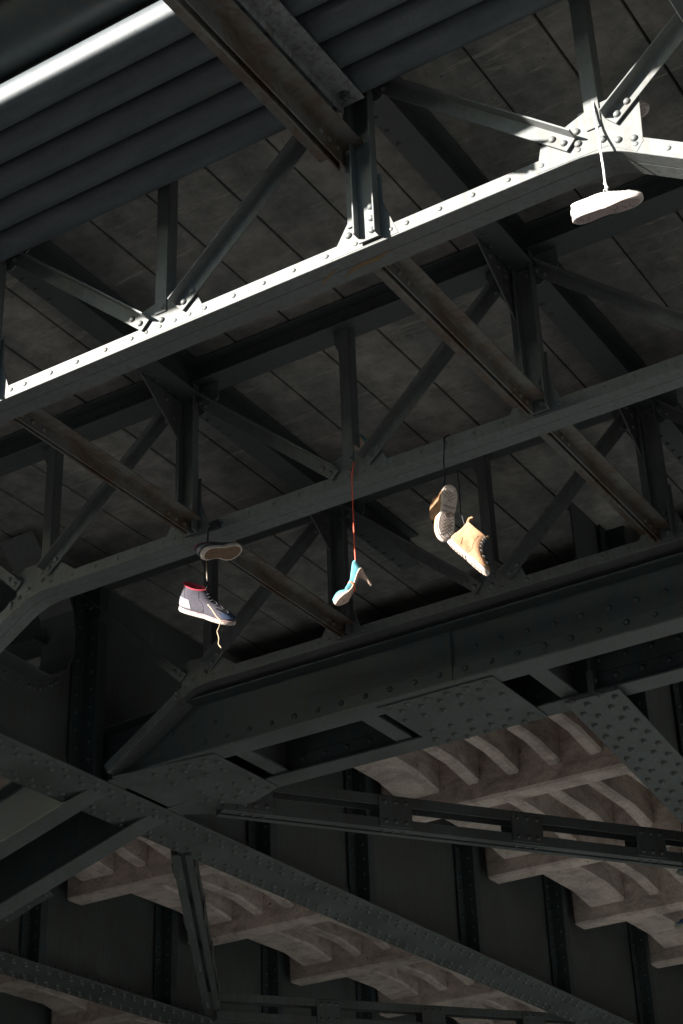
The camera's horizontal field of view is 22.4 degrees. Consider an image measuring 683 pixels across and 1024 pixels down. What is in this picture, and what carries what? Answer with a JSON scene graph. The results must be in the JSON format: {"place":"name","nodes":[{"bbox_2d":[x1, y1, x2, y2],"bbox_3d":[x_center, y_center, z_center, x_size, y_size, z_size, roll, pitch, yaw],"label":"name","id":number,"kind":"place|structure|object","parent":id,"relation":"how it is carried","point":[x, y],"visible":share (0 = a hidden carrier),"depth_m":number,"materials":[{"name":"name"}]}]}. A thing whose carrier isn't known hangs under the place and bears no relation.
{"place":"outdoors","nodes":[
{"label":"outdoors","id":0,"kind":"place"},
{"bbox_2d":[0,776,556,1023],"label":"concrete deck","id":1,"kind":"structure","parent":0,"point":[315,947],"depth_m":15.66,"materials":[{"name":"beige concrete"}]},
{"bbox_2d":[0,0,682,668],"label":"deck slab","id":2,"kind":"structure","parent":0,"point":[526,66],"depth_m":8.55,"materials":[{"name":"concrete"}]},
{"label":"road deck","id":3,"kind":"structure","parent":0,"visible":0},
{"bbox_2d":[0,992,51,1023],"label":"plate girder","id":4,"kind":"object","parent":3,"relation":"attached to","point":[15,1010],"depth_m":17.60,"materials":[{"name":"grey metal"}]},
{"bbox_2d":[0,974,163,1023],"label":"concrete deck","id":5,"kind":"structure","parent":3,"relation":"attached to","point":[68,1008],"depth_m":17.44,"materials":[{"name":"beige concrete"}]},
{"bbox_2d":[0,879,457,1023],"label":"plate girder","id":6,"kind":"object","parent":3,"relation":"attached to","point":[130,953],"visible":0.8,"depth_m":14.68,"materials":[{"name":"grey metal"}]},
{"bbox_2d":[0,530,682,1023],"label":"plate girder","id":7,"kind":"object","parent":3,"relation":"attached to","point":[458,910],"visible":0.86,"depth_m":11.95,"materials":[{"name":"grey metal"}]},
{"bbox_2d":[0,582,46,660],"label":"cross beam","id":8,"kind":"structure","parent":7,"relation":"attached to","point":[28,642],"depth_m":10.20,"materials":[{"name":"grey metal"}]},
{"bbox_2d":[171,850,219,1014],"bbox_3d":[-1.058,3.125,12.774,0.158,0.281,4.363,-1,-30,-2],"label":"laced brace","id":9,"kind":"object","parent":7,"relation":"attached to","point":[186,871],"visible":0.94,"depth_m":12.40,"materials":[{"name":"grey metal"}]},
{"bbox_2d":[213,992,574,1023],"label":"laced brace","id":10,"kind":"object","parent":7,"relation":"attached to","point":[325,1011],"visible":0.88,"depth_m":14.89,"materials":[{"name":"grey metal"}]},
{"bbox_2d":[354,710,682,967],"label":"concrete deck","id":11,"kind":"structure","parent":3,"relation":"attached to","point":[569,764],"depth_m":12.90,"materials":[{"name":"beige concrete"}]},
{"bbox_2d":[565,501,682,822],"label":"plate girder","id":12,"kind":"object","parent":3,"relation":"attached to","point":[639,735],"visible":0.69,"depth_m":9.43,"materials":[{"name":"grey metal"}]},
{"bbox_2d":[0,552,682,919],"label":"box beam","id":13,"kind":"structure","parent":12,"relation":"attached to","point":[506,666],"depth_m":9.26,"materials":[{"name":"grey metal"}]},
{"bbox_2d":[82,387,682,774],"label":"steel truss","id":14,"kind":"object","parent":13,"relation":"on","point":[509,580],"visible":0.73,"depth_m":9.18,"materials":[{"name":"grey metal"}]},
{"bbox_2d":[224,541,354,637],"bbox_3d":[-0.319,0.389,8.748,0.158,0.066,1.230,-19,-34,27],"label":"cross strut","id":15,"kind":"object","parent":14,"relation":"attached to","point":[268,576],"visible":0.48,"depth_m":8.79,"materials":[{"name":"paint"}]},
{"bbox_2d":[216,784,682,868],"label":"laced brace","id":16,"kind":"object","parent":13,"relation":"attached to","point":[390,816],"visible":0.91,"depth_m":10.79,"materials":[{"name":"grey metal"}]},
{"bbox_2d":[674,919,682,928],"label":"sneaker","id":17,"kind":"object","parent":12,"relation":"attached to","point":[678,925],"visible":1,"depth_m":9.74,"materials":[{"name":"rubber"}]},
{"bbox_2d":[676,822,682,876],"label":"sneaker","id":18,"kind":"object","parent":12,"relation":"hanging from","point":[679,872],"visible":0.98,"depth_m":9.98,"materials":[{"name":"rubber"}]},
{"bbox_2d":[669,0,682,21],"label":"plate girder","id":19,"kind":"object","parent":3,"relation":"attached to","point":[677,5],"depth_m":4.79,"materials":[{"name":"grey metal"}]},
{"bbox_2d":[0,0,153,80],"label":"conduit pipe","id":20,"kind":"object","parent":19,"relation":"attached to","point":[32,32],"visible":1,"depth_m":6.44,"materials":[{"name":"grey metal"}]},
{"bbox_2d":[0,0,242,130],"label":"conduit pipe","id":21,"kind":"object","parent":19,"relation":"attached to","point":[131,39],"visible":0.88,"depth_m":6.37,"materials":[{"name":"grey metal"}]},
{"bbox_2d":[0,0,328,164],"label":"conduit pipe","id":22,"kind":"object","parent":19,"relation":"attached to","point":[140,77],"visible":0.66,"depth_m":6.50,"materials":[{"name":"grey metal"}]},
{"bbox_2d":[0,0,407,198],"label":"conduit pipe","id":23,"kind":"object","parent":19,"relation":"attached to","point":[325,21],"visible":0.65,"depth_m":6.58,"materials":[{"name":"grey metal"}]},
{"bbox_2d":[0,0,483,230],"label":"conduit pipe","id":24,"kind":"object","parent":19,"relation":"attached to","point":[399,22],"visible":0.69,"depth_m":6.66,"materials":[{"name":"grey metal"}]},
{"bbox_2d":[0,0,561,261],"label":"conduit pipe","id":25,"kind":"object","parent":19,"relation":"attached to","point":[467,26],"visible":0.69,"depth_m":6.74,"materials":[{"name":"grey metal"}]},
{"bbox_2d":[0,175,682,652],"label":"steel truss","id":26,"kind":"object","parent":19,"relation":"attached to","point":[48,579],"visible":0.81,"depth_m":8.02,"materials":[{"name":"grey metal"}]},
{"bbox_2d":[179,519,235,647],"bbox_3d":[-0.625,0.335,7.883,0.266,0.752,0.176,-14,-32,20],"label":"top sneaker","id":27,"kind":"object","parent":26,"relation":"hanging from","point":[197,600],"visible":0.98,"depth_m":7.80,"materials":[{"name":"grey fabric"}]},
{"bbox_2d":[8,240,419,569],"bbox_3d":[-0.526,-0.368,8.829,0.128,0.454,3.525,-19,-34,27],"label":"deck stringer","id":28,"kind":"object","parent":26,"relation":"attached to","point":[167,379],"visible":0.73,"depth_m":8.54,"materials":[{"name":"paint"}]},
{"bbox_2d":[194,541,241,560],"bbox_3d":[-0.576,0.174,8.001,0.266,0.080,0.087,-4,-57,-50],"label":"top sneaker","id":29,"kind":"object","parent":26,"relation":"attached to","point":[211,550],"visible":1,"depth_m":7.96,"materials":[{"name":"beige rubber"}]},
{"bbox_2d":[333,462,372,605],"bbox_3d":[0.034,0.068,7.551,0.157,0.767,0.104,18,-36,-31],"label":"heel pump","id":30,"kind":"object","parent":26,"relation":"hanging from","point":[341,597],"visible":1,"depth_m":7.41,"materials":[{"name":"teal fabric"}]},
{"bbox_2d":[355,434,389,457],"bbox_3d":[0.156,-0.287,8.112,0.144,0.198,0.078,-16,-13,-25],"label":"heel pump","id":31,"kind":"object","parent":26,"relation":"hanging from","point":[362,439],"visible":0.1,"depth_m":8.07,"materials":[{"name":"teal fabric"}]},
{"bbox_2d":[430,434,457,541],"bbox_3d":[0.438,-0.120,7.486,0.120,0.643,0.278,16,-25,-16],"label":"ankle boot","id":32,"kind":"object","parent":26,"relation":"hanging from","point":[443,504],"visible":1,"depth_m":7.30,"materials":[{"name":"beige rubber"}]},
{"bbox_2d":[447,469,489,575],"bbox_3d":[0.486,0.021,7.283,0.163,0.691,0.350,5,-31,-12],"label":"ankle boot","id":33,"kind":"object","parent":26,"relation":"hanging from","point":[467,541],"visible":1,"depth_m":7.06,"materials":[{"name":"beige leather"}]},
{"bbox_2d":[541,425,669,541],"bbox_3d":[1.209,-0.133,7.942,0.158,0.066,1.230,-19,-34,27],"label":"cross strut","id":34,"kind":"object","parent":26,"relation":"attached to","point":[586,460],"visible":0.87,"depth_m":7.94,"materials":[{"name":"paint"}]},
{"bbox_2d":[0,0,682,424],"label":"steel truss","id":35,"kind":"object","parent":19,"relation":"attached to","point":[374,238],"visible":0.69,"depth_m":6.44,"materials":[{"name":"grey metal"}]},
{"bbox_2d":[12,408,201,534],"bbox_3d":[-1.060,-0.178,7.711,0.158,0.066,1.260,-19,-34,27],"label":"cross strut","id":36,"kind":"object","parent":35,"relation":"attached to","point":[68,442],"visible":0.91,"depth_m":7.69,"materials":[{"name":"paint"}]},
{"bbox_2d":[163,0,363,170],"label":"cross strut","id":37,"kind":"object","parent":35,"relation":"attached to","point":[237,42],"visible":1,"depth_m":6.17,"materials":[{"name":"paint"}]},
{"bbox_2d":[238,0,364,114],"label":"steel beam","id":38,"kind":"structure","parent":35,"relation":"attached to","point":[286,31],"depth_m":6.29,"materials":[{"name":"metal"}]},
{"bbox_2d":[373,256,543,414],"bbox_3d":[0.469,-0.700,6.905,0.158,0.066,1.260,-19,-34,27],"label":"cross strut","id":39,"kind":"object","parent":35,"relation":"attached to","point":[432,305],"visible":0.91,"depth_m":6.89,"materials":[{"name":"paint"}]},
{"bbox_2d":[373,76,682,465],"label":"deck stringer","id":40,"kind":"object","parent":35,"relation":"attached to","point":[427,147],"visible":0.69,"depth_m":7.64,"materials":[{"name":"paint"}]},
{"bbox_2d":[571,101,643,224],"bbox_3d":[0.858,-1.215,5.824,0.210,0.584,0.245,2,-30,-8],"label":"sneaker","id":41,"kind":"object","parent":35,"relation":"hanging from","point":[605,202],"visible":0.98,"depth_m":5.66,"materials":[{"name":"white rubber"}]},
{"bbox_2d":[577,100,649,117],"bbox_3d":[0.990,-1.460,6.305,0.273,0.083,0.089,-15,-30,20],"label":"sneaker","id":42,"kind":"object","parent":35,"relation":"attached to","point":[645,107],"visible":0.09,"depth_m":6.24,"materials":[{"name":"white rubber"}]}
]}

